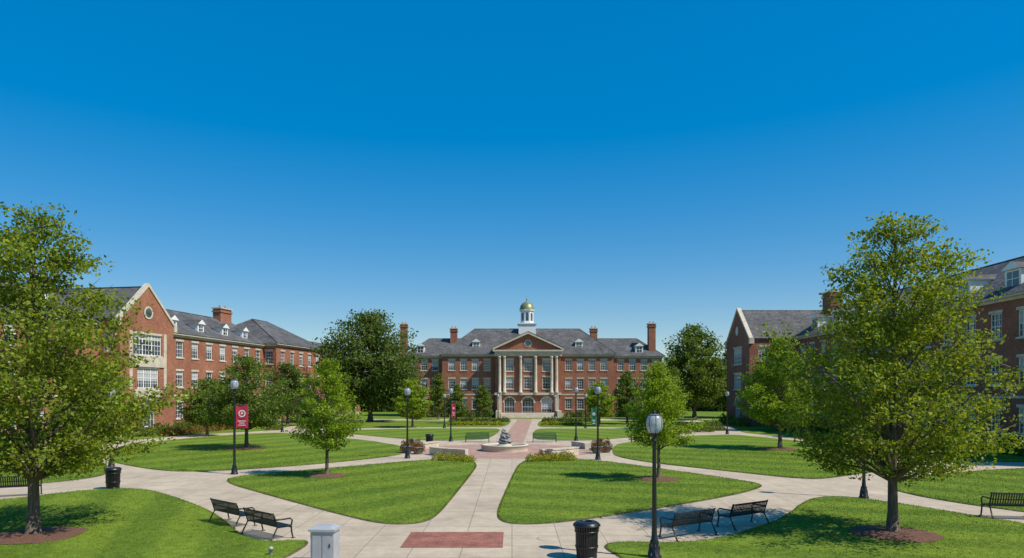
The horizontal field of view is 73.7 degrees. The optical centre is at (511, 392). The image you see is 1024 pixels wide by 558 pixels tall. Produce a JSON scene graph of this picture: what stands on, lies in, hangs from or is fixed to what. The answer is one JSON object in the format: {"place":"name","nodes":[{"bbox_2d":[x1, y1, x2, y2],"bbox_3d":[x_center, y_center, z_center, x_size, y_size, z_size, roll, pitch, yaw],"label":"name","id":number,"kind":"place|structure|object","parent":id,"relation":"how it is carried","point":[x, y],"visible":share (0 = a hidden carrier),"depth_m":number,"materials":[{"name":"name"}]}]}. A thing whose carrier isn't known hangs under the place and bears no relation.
{"place":"outdoors","nodes":[
{"label":"outdoors","id":0,"kind":"place"},
{"bbox_2d":[0,444,106,485],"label":"lawn","id":1,"kind":"structure","parent":0,"point":[97,473],"depth_m":38.40,"materials":[{"name":"green plant"}]},
{"bbox_2d":[45,371,141,450],"bbox_3d":[-31.565,1.321,51.987,6.820,6.861,7.020,0,0,0],"label":"campus tree","id":2,"kind":"object","parent":1,"relation":"on","point":[94,411],"visible":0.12,"depth_m":51.22,"materials":[{"name":"green plant"}]},
{"bbox_2d":[0,487,308,557],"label":"lawn","id":3,"kind":"structure","parent":0,"point":[161,530],"depth_m":23.30,"materials":[{"name":"green plant"}]},
{"bbox_2d":[0,526,88,544],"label":"mulch bed","id":4,"kind":"object","parent":3,"relation":"on","point":[57,533],"visible":0.79,"depth_m":21.97,"materials":[{"name":"brown wood"}]},
{"bbox_2d":[0,201,198,533],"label":"deciduous tree","id":5,"kind":"object","parent":3,"relation":"on","point":[40,342],"visible":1,"depth_m":21.92,"materials":[{"name":"green plant"}]},
{"bbox_2d":[268,546,272,554],"bbox_3d":[-6.950,4.565,19.700,0.140,0.270,0.136,0,0,0],"label":"bollard light","id":6,"kind":"object","parent":3,"relation":"on","point":[270,548],"visible":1,"depth_m":19.66,"materials":[{"name":"grey paint"}]},
{"bbox_2d":[14,491,1020,545],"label":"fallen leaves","id":7,"kind":"object","parent":3,"relation":"on","point":[368,513],"visible":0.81,"depth_m":25.23,"materials":[{"name":"brown plant"}]},
{"bbox_2d":[106,420,312,440],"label":"lawn","id":8,"kind":"structure","parent":0,"point":[239,430],"depth_m":82.11,"materials":[{"name":"green plant"}]},
{"bbox_2d":[3,414,312,443],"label":"hedge","id":9,"kind":"object","parent":8,"relation":"on","point":[148,433],"visible":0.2,"depth_m":75.82,"materials":[{"name":"green plant"}]},
{"bbox_2d":[159,423,232,435],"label":"flower bed","id":10,"kind":"object","parent":8,"relation":"on","point":[191,430],"visible":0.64,"depth_m":77.82,"materials":[{"name":"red plant"}]},
{"bbox_2d":[176,377,230,435],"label":"campus tree","id":11,"kind":"object","parent":8,"relation":"on","point":[187,413],"visible":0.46,"depth_m":73.03,"materials":[{"name":"green plant"}]},
{"bbox_2d":[257,362,311,425],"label":"campus tree","id":12,"kind":"object","parent":8,"relation":"on","point":[292,377],"visible":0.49,"depth_m":95.28,"materials":[{"name":"green plant"}]},
{"bbox_2d":[109,433,402,471],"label":"lawn","id":13,"kind":"structure","parent":0,"point":[210,453],"depth_m":52.41,"materials":[{"name":"green plant"}]},
{"bbox_2d":[225,446,266,449],"bbox_3d":[-22.325,4.607,57.410,3.278,0.113,3.244,0,0,0],"label":"mulch bed","id":14,"kind":"object","parent":13,"relation":"on","point":[249,447],"visible":0.94,"depth_m":56.92,"materials":[{"name":"brown soil"}]},
{"bbox_2d":[192,354,299,446],"bbox_3d":[-22.217,0.752,57.513,8.140,7.998,8.496,0,0,36],"label":"shade tree","id":15,"kind":"object","parent":13,"relation":"on","point":[261,412],"visible":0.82,"depth_m":56.37,"materials":[{"name":"green plant"}]},
{"bbox_2d":[227,459,476,523],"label":"lawn","id":16,"kind":"structure","parent":0,"point":[410,492],"depth_m":33.62,"materials":[{"name":"green plant"}]},
{"bbox_2d":[306,473,345,477],"bbox_3d":[-10.404,4.607,38.355,2.208,0.114,2.190,0,0,0],"label":"mulch bed","id":17,"kind":"object","parent":16,"relation":"on","point":[324,475],"visible":0.94,"depth_m":37.91,"materials":[{"name":"brown soil"}]},
{"bbox_2d":[285,358,370,473],"bbox_3d":[-10.391,1.375,38.332,4.527,6.752,4.398,0,0,0],"label":"young tree","id":18,"kind":"object","parent":16,"relation":"on","point":[324,412],"visible":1,"depth_m":37.97,"materials":[{"name":"green plant"}]},
{"bbox_2d":[431,452,476,461],"bbox_3d":[-4.005,4.394,47.212,3.646,0.666,1.790,0,0,25],"label":"flower bed","id":19,"kind":"object","parent":16,"relation":"on","point":[456,457],"visible":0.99,"depth_m":46.88,"materials":[{"name":"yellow plant"}]},
{"bbox_2d":[319,420,509,428],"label":"lawn","id":20,"kind":"structure","parent":0,"point":[401,423],"depth_m":100.16,"materials":[{"name":"green plant"}]},
{"bbox_2d":[309,308,427,421],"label":"campus tree","id":21,"kind":"object","parent":20,"relation":"on","point":[384,380],"visible":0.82,"depth_m":106.49,"materials":[{"name":"green plant"}]},
{"bbox_2d":[391,379,433,427],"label":"campus tree","id":22,"kind":"object","parent":20,"relation":"on","point":[416,401],"visible":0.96,"depth_m":91.25,"materials":[{"name":"green plant"}]},
{"bbox_2d":[427,373,451,419],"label":"campus tree","id":23,"kind":"object","parent":20,"relation":"on","point":[436,393],"visible":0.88,"depth_m":118.61,"materials":[{"name":"green plant"}]},
{"bbox_2d":[442,384,468,420],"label":"campus tree","id":24,"kind":"object","parent":20,"relation":"on","point":[456,396],"visible":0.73,"depth_m":103.65,"materials":[{"name":"green plant"}]},
{"bbox_2d":[448,419,504,425],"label":"flower bed","id":25,"kind":"object","parent":20,"relation":"on","point":[464,423],"visible":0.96,"depth_m":97.56,"materials":[{"name":"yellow plant"}]},
{"bbox_2d":[448,415,510,421],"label":"flower bed","id":26,"kind":"object","parent":20,"relation":"on","point":[471,419],"visible":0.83,"depth_m":109.66,"materials":[{"name":"green plant"}]},
{"bbox_2d":[473,385,493,417],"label":"campus tree","id":27,"kind":"object","parent":20,"relation":"on","point":[479,400],"visible":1,"depth_m":117.56,"materials":[{"name":"green plant"}]},
{"bbox_2d":[344,428,499,440],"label":"lawn","id":28,"kind":"structure","parent":0,"point":[441,434],"depth_m":80.05,"materials":[{"name":"green plant"}]},
{"bbox_2d":[422,444,592,458],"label":"brick plaza","id":29,"kind":"structure","parent":0,"point":[475,450],"depth_m":53.63,"materials":[{"name":"red brick"}]},
{"bbox_2d":[421,441,438,448],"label":"stone wall","id":30,"kind":"structure","parent":29,"relation":"on","point":[431,444],"depth_m":58.20,"materials":[{"name":"stone"}]},
{"bbox_2d":[429,447,467,455],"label":"stone wall","id":31,"kind":"structure","parent":29,"relation":"on","point":[432,450],"depth_m":50.23,"materials":[{"name":"stone"}]},
{"bbox_2d":[481,429,528,451],"bbox_3d":[-0.600,3.808,55.600,3.900,1.784,3.900,0,0,0],"label":"stone fountain","id":32,"kind":"object","parent":29,"relation":"on","point":[504,444],"visible":1,"depth_m":54.77,"materials":[{"name":"stone"}]},
{"bbox_2d":[539,447,578,454],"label":"stone wall","id":33,"kind":"structure","parent":29,"relation":"on","point":[575,450],"depth_m":50.32,"materials":[{"name":"stone"}]},
{"bbox_2d":[571,441,589,448],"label":"stone wall","id":34,"kind":"structure","parent":29,"relation":"on","point":[583,445],"depth_m":57.77,"materials":[{"name":"stone"}]},
{"bbox_2d":[0,419,1023,557],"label":"pavement","id":35,"kind":"structure","parent":0,"point":[473,504],"depth_m":28.47,"materials":[{"name":"concrete"}]},
{"bbox_2d":[0,476,42,493],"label":"park bench","id":36,"kind":"object","parent":35,"relation":"on","point":[9,485],"visible":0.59,"depth_m":30.79,"materials":[{"name":"black paint"}]},
{"bbox_2d":[108,387,115,466],"bbox_3d":[-25.500,2.175,43.500,0.485,5.050,0.485,0,0,-26],"label":"street lamp","id":37,"kind":"object","parent":35,"relation":"on","point":[111,465],"visible":0.32,"depth_m":43.40,"materials":[{"name":"black metal"}]},
{"bbox_2d":[104,467,121,488],"bbox_3d":[-19.500,4.170,33.400,0.780,1.060,0.776,0,0,0],"label":"trash can","id":38,"kind":"object","parent":35,"relation":"on","point":[112,478],"visible":0.94,"depth_m":33.16,"materials":[{"name":"black paint"}]},
{"bbox_2d":[0,288,321,435],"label":"walls","id":39,"kind":"structure","parent":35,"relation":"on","point":[158,322],"depth_m":84.55,"materials":[{"name":"red brick"}]},
{"bbox_2d":[0,280,318,348],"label":"roof","id":40,"kind":"structure","parent":39,"relation":"attached to","point":[259,331],"depth_m":96.23,"materials":[{"name":"stone"}]},
{"bbox_2d":[3,306,318,427],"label":"windows","id":41,"kind":"structure","parent":39,"relation":"attached to","point":[147,378],"depth_m":85.14,"materials":[{"name":"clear glass"}]},
{"bbox_2d":[2,283,319,438],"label":"trim","id":42,"kind":"structure","parent":39,"relation":"attached to","point":[159,362],"depth_m":78.65,"materials":[{"name":"stone"}]},
{"bbox_2d":[209,498,256,528],"bbox_3d":[-10.038,4.262,24.454,1.880,0.902,0.920,0,0,40],"label":"park bench","id":43,"kind":"object","parent":35,"relation":"on","point":[228,508],"visible":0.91,"depth_m":24.24,"materials":[{"name":"black paint"}]},
{"bbox_2d":[230,378,247,474],"bbox_3d":[-15.703,1.925,39.400,1.106,5.550,0.512,0,0,0],"label":"street lamp","id":44,"kind":"object","parent":35,"relation":"on","point":[240,416],"visible":1,"depth_m":39.38,"materials":[{"name":"black metal"}]},
{"bbox_2d":[241,507,294,540],"bbox_3d":[-8.038,4.262,22.404,1.880,0.902,0.920,0,0,40],"label":"park bench","id":45,"kind":"object","parent":35,"relation":"on","point":[270,521],"visible":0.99,"depth_m":22.13,"materials":[{"name":"black paint"}]},
{"bbox_2d":[308,524,341,557],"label":"utility pedestal","id":46,"kind":"object","parent":35,"relation":"on","point":[324,540],"visible":1,"depth_m":18.54,"materials":[{"name":"grey paint"}]},
{"bbox_2d":[399,437,411,452],"bbox_3d":[-8.205,4.048,53.297,1.198,1.305,1.149,0,0,0],"label":"flower planter","id":47,"kind":"object","parent":35,"relation":"on","point":[403,446],"visible":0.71,"depth_m":53.04,"materials":[{"name":"red plant"}]},
{"bbox_2d":[404,386,410,458],"bbox_3d":[-7.500,2.125,49.000,0.485,5.150,0.485,0,0,-26],"label":"street lamp","id":48,"kind":"object","parent":35,"relation":"on","point":[407,391],"visible":1,"depth_m":48.94,"materials":[{"name":"black metal"}]},
{"bbox_2d":[410,438,425,453],"bbox_3d":[-7.203,4.068,52.389,1.191,1.263,1.181,0,0,0],"label":"flower planter","id":49,"kind":"object","parent":35,"relation":"on","point":[417,447],"visible":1,"depth_m":52.14,"materials":[{"name":"red plant"}]},
{"bbox_2d":[425,434,433,441],"bbox_3d":[-7.300,4.170,60.500,0.780,1.060,0.776,0,0,0],"label":"trash can","id":50,"kind":"object","parent":35,"relation":"on","point":[429,437],"visible":0.65,"depth_m":60.25,"materials":[{"name":"black paint"}]},
{"bbox_2d":[443,393,445,427],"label":"street lamp","id":51,"kind":"object","parent":35,"relation":"on","point":[444,397],"visible":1,"depth_m":90.93,"materials":[{"name":"black metal"}]},
{"bbox_2d":[400,532,503,547],"bbox_3d":[-1.840,4.696,21.875,3.120,0.001,2.350,0,0,0],"label":"brick paver inlay","id":52,"kind":"object","parent":35,"relation":"on","point":[454,540],"visible":1,"depth_m":21.71,"materials":[{"name":"red brick"}]},
{"bbox_2d":[448,387,455,441],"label":"street lamp","id":53,"kind":"object","parent":35,"relation":"on","point":[450,390],"visible":1,"depth_m":65.85,"materials":[{"name":"black metal"}]},
{"bbox_2d":[465,433,488,441],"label":"green park bench","id":54,"kind":"object","parent":35,"relation":"on","point":[475,437],"visible":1,"depth_m":65.18,"materials":[{"name":"metal"}]},
{"bbox_2d":[532,433,556,441],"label":"green park bench","id":55,"kind":"object","parent":35,"relation":"on","point":[543,437],"visible":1,"depth_m":65.21,"materials":[{"name":"metal"}]},
{"bbox_2d":[537,536,554,540],"bbox_3d":[1.100,4.694,22.000,0.600,0.007,0.600,0,0,0],"label":"manhole cover","id":56,"kind":"object","parent":35,"relation":"on","point":[545,538],"visible":1,"depth_m":21.99,"materials":[{"name":"concrete"}]},
{"bbox_2d":[573,387,578,440],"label":"street lamp","id":57,"kind":"object","parent":35,"relation":"on","point":[575,389],"visible":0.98,"depth_m":65.86,"materials":[{"name":"black metal"}]},
{"bbox_2d":[584,393,586,427],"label":"street lamp","id":58,"kind":"object","parent":35,"relation":"on","point":[585,397],"visible":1,"depth_m":90.93,"materials":[{"name":"black metal"}]},
{"bbox_2d":[573,519,600,557],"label":"trash can","id":59,"kind":"object","parent":35,"relation":"on","point":[586,536],"visible":1,"depth_m":19.15,"materials":[{"name":"black paint"}]},
{"bbox_2d":[591,385,600,459],"bbox_3d":[5.931,2.075,48.049,0.705,5.250,0.485,0,0,26],"label":"street lamp","id":60,"kind":"object","parent":35,"relation":"on","point":[597,389],"visible":1,"depth_m":47.95,"materials":[{"name":"black metal"}]},
{"bbox_2d":[590,439,603,453],"bbox_3d":[6.590,4.060,53.011,1.202,1.280,1.208,0,0,0],"label":"flower planter","id":61,"kind":"object","parent":35,"relation":"on","point":[593,448],"visible":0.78,"depth_m":52.75,"materials":[{"name":"pink plant"}]},
{"bbox_2d":[601,437,612,452],"bbox_3d":[7.400,4.056,53.814,1.190,1.288,1.198,0,0,0],"label":"flower planter","id":62,"kind":"object","parent":35,"relation":"on","point":[608,448],"visible":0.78,"depth_m":53.51,"materials":[{"name":"pink plant"}]},
{"bbox_2d":[641,379,686,419],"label":"campus tree","id":63,"kind":"object","parent":35,"relation":"on","point":[672,398],"visible":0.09,"depth_m":87.03,"materials":[{"name":"green plant"}]},
{"bbox_2d":[657,508,718,541],"bbox_3d":[5.782,4.262,22.399,1.880,0.902,0.920,0,0,-32],"label":"park bench","id":64,"kind":"object","parent":35,"relation":"on","point":[680,522],"visible":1,"depth_m":22.20,"materials":[{"name":"black paint"}]},
{"bbox_2d":[725,391,728,433],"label":"street lamp","id":65,"kind":"object","parent":35,"relation":"on","point":[727,395],"visible":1,"depth_m":77.43,"materials":[{"name":"black metal"}]},
{"bbox_2d":[716,500,769,530],"bbox_3d":[8.182,4.262,24.149,1.880,0.902,0.920,0,0,-32],"label":"park bench","id":66,"kind":"object","parent":35,"relation":"on","point":[748,511],"visible":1,"depth_m":23.95,"materials":[{"name":"black paint"}]},
{"bbox_2d":[859,388,868,498],"bbox_3d":[15.700,2.075,30.500,0.485,5.250,0.485,0,0,-26],"label":"street lamp","id":67,"kind":"object","parent":35,"relation":"on","point":[863,492],"visible":0.3,"depth_m":30.42,"materials":[{"name":"black metal"}]},
{"bbox_2d":[980,492,1023,518],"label":"park bench","id":68,"kind":"object","parent":35,"relation":"on","point":[990,504],"visible":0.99,"depth_m":25.39,"materials":[{"name":"black paint"}]},
{"bbox_2d":[0,0,1023,376],"label":"sky","id":69,"kind":"structure","parent":0,"point":[616,167],"materials":[{"name":"blue"}]},
{"bbox_2d":[507,419,531,442],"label":"brick walk","id":70,"kind":"structure","parent":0,"point":[518,431],"depth_m":84.75,"materials":[{"name":"red brick"}]},
{"bbox_2d":[331,410,726,418],"bbox_3d":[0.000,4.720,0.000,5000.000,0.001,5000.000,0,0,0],"label":"ground","id":71,"kind":"structure","parent":0,"point":[390,414],"depth_m":135.35,"materials":[{"name":"green plant"}]},
{"bbox_2d":[310,341,359,415],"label":"brick hall","id":72,"kind":"structure","parent":71,"relation":"on","point":[339,402],"depth_m":143.77,"materials":[{"name":"red brick"}]},
{"bbox_2d":[264,418,725,431],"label":"shrub","id":73,"kind":"object","parent":71,"relation":"on","point":[716,425],"visible":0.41,"depth_m":84.88,"materials":[{"name":"green plant"}]},
{"bbox_2d":[401,409,648,416],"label":"hedge","id":74,"kind":"object","parent":71,"relation":"on","point":[491,414],"visible":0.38,"depth_m":130.80,"materials":[{"name":"green plant"}]},
{"bbox_2d":[399,299,663,417],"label":"campus hall","id":75,"kind":"structure","parent":71,"relation":"on","point":[526,369],"depth_m":134.00,"materials":[{"name":"red brick"}]},
{"bbox_2d":[411,343,657,412],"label":"windows","id":76,"kind":"structure","parent":75,"relation":"in","point":[527,403],"depth_m":134.17,"materials":[{"name":"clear glass"}]},
{"bbox_2d":[360,357,726,411],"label":"distant trees","id":77,"kind":"object","parent":71,"relation":"on","point":[716,406],"depth_m":171.27,"materials":[{"name":"green plant"}]},
{"bbox_2d":[660,322,726,419],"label":"campus tree","id":78,"kind":"object","parent":71,"relation":"on","point":[700,371],"visible":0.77,"depth_m":115.82,"materials":[{"name":"green plant"}]},
{"bbox_2d":[703,341,726,404],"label":"campus tree","id":79,"kind":"object","parent":71,"relation":"on","point":[722,399],"visible":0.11,"depth_m":126.61,"materials":[{"name":"green plant"}]},
{"bbox_2d":[725,256,1023,449],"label":"brick dormitory","id":80,"kind":"structure","parent":71,"relation":"on","point":[1004,314],"depth_m":61.40,"materials":[{"name":"red brick"}]},
{"bbox_2d":[734,270,1023,434],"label":"windows","id":81,"kind":"structure","parent":80,"relation":"in","point":[1012,277],"depth_m":56.43,"materials":[{"name":"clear glass"}]},
{"bbox_2d":[533,428,687,440],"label":"lawn","id":82,"kind":"structure","parent":0,"point":[582,433],"depth_m":78.08,"materials":[{"name":"green plant"}]},
{"bbox_2d":[538,420,692,428],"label":"lawn","id":83,"kind":"structure","parent":0,"point":[613,423],"depth_m":100.16,"materials":[{"name":"green plant"}]},
{"bbox_2d":[540,420,584,425],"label":"flower bed","id":84,"kind":"object","parent":83,"relation":"on","point":[549,423],"visible":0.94,"depth_m":97.56,"materials":[{"name":"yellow plant"}]},
{"bbox_2d":[541,416,596,421],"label":"flower bed","id":85,"kind":"object","parent":83,"relation":"on","point":[569,418],"visible":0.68,"depth_m":109.49,"materials":[{"name":"green plant"}]},
{"bbox_2d":[583,381,616,425],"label":"campus tree","id":86,"kind":"object","parent":83,"relation":"on","point":[591,399],"visible":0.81,"depth_m":95.30,"materials":[{"name":"green plant"}]},
{"bbox_2d":[611,370,642,423],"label":"campus tree","id":87,"kind":"object","parent":83,"relation":"on","point":[625,380],"visible":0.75,"depth_m":101.54,"materials":[{"name":"green plant"}]},
{"bbox_2d":[660,365,690,409],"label":"campus tree","id":88,"kind":"object","parent":83,"relation":"on","point":[674,373],"visible":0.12,"depth_m":107.07,"materials":[{"name":"green plant"}]},
{"bbox_2d":[497,459,761,523],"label":"lawn","id":89,"kind":"structure","parent":0,"point":[542,492],"depth_m":32.59,"materials":[{"name":"green plant"}]},
{"bbox_2d":[525,452,576,461],"bbox_3d":[2.699,4.376,47.018,3.976,0.696,1.830,0,0,-19],"label":"flower bed","id":90,"kind":"object","parent":89,"relation":"on","point":[550,457],"visible":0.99,"depth_m":46.75,"materials":[{"name":"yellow plant"}]},
{"bbox_2d":[637,476,678,481],"bbox_3d":[7.903,4.608,36.756,2.299,0.112,2.210,0,0,0],"label":"mulch bed","id":91,"kind":"object","parent":89,"relation":"on","point":[663,479],"visible":0.84,"depth_m":36.34,"materials":[{"name":"brown wood"}]},
{"bbox_2d":[622,359,706,477],"bbox_3d":[7.874,1.482,36.880,4.489,6.537,4.321,0,0,-34],"label":"young tree","id":92,"kind":"object","parent":89,"relation":"on","point":[653,395],"visible":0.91,"depth_m":36.49,"materials":[{"name":"green plant"}]},
{"bbox_2d":[612,435,885,478],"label":"lawn","id":93,"kind":"structure","parent":0,"point":[741,454],"depth_m":49.95,"materials":[{"name":"green plant"}]},
{"bbox_2d":[762,447,797,449],"bbox_3d":[22.223,4.607,56.603,2.943,0.111,3.027,0,0,0],"label":"mulch bed","id":94,"kind":"object","parent":93,"relation":"on","point":[776,448],"visible":0.94,"depth_m":56.05,"materials":[{"name":"brown wood"}]},
{"bbox_2d":[732,334,830,447],"bbox_3d":[22.104,-0.018,56.672,7.821,9.538,7.398,0,0,0],"label":"shade tree","id":95,"kind":"object","parent":93,"relation":"on","point":[761,412],"visible":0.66,"depth_m":56.09,"materials":[{"name":"green plant"}]},
{"bbox_2d":[604,495,1023,557],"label":"lawn","id":96,"kind":"structure","parent":0,"point":[966,536],"depth_m":21.72,"materials":[{"name":"green plant"}]},
{"bbox_2d":[645,410,662,557],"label":"street lamp","id":97,"kind":"object","parent":96,"relation":"on","point":[654,423],"visible":1,"depth_m":19.33,"materials":[{"name":"black metal"}]},
{"bbox_2d":[756,211,1023,531],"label":"deciduous tree","id":98,"kind":"object","parent":96,"relation":"on","point":[903,329],"visible":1,"depth_m":21.73,"materials":[{"name":"green plant"}]},
{"bbox_2d":[848,525,943,542],"bbox_3d":[12.682,4.607,22.602,2.702,0.112,2.678,0,0,38],"label":"mulch bed","id":99,"kind":"object","parent":96,"relation":"on","point":[904,534],"visible":0.9,"depth_m":22.20,"materials":[{"name":"brown wood"}]},
{"bbox_2d":[699,420,1023,461],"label":"lawn","id":100,"kind":"structure","parent":0,"point":[773,431],"depth_m":74.44,"materials":[{"name":"green plant"}]},
{"bbox_2d":[745,360,804,419],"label":"campus tree","id":101,"kind":"object","parent":100,"relation":"on","point":[772,389],"visible":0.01,"depth_m":83.31,"materials":[{"name":"green plant"}]},
{"bbox_2d":[822,356,868,426],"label":"campus tree","id":102,"kind":"object","parent":100,"relation":"on","point":[850,372],"visible":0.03,"depth_m":69.83,"materials":[{"name":"green plant"}]},
{"bbox_2d":[718,411,1023,456],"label":"hedge","id":103,"kind":"object","parent":100,"relation":"on","point":[738,421],"visible":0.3,"depth_m":80.61,"materials":[{"name":"green plant"}]},
{"bbox_2d":[840,371,907,439],"bbox_3d":[30.579,1.321,58.145,5.075,6.860,5.658,0,0,0],"label":"campus tree","id":104,"kind":"object","parent":100,"relation":"on","point":[868,427],"visible":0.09,"depth_m":57.59,"materials":[{"name":"green plant"}]},
{"bbox_2d":[897,468,1023,511],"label":"lawn","id":105,"kind":"structure","parent":0,"point":[972,488],"depth_m":33.62,"materials":[{"name":"green plant"}]}
]}

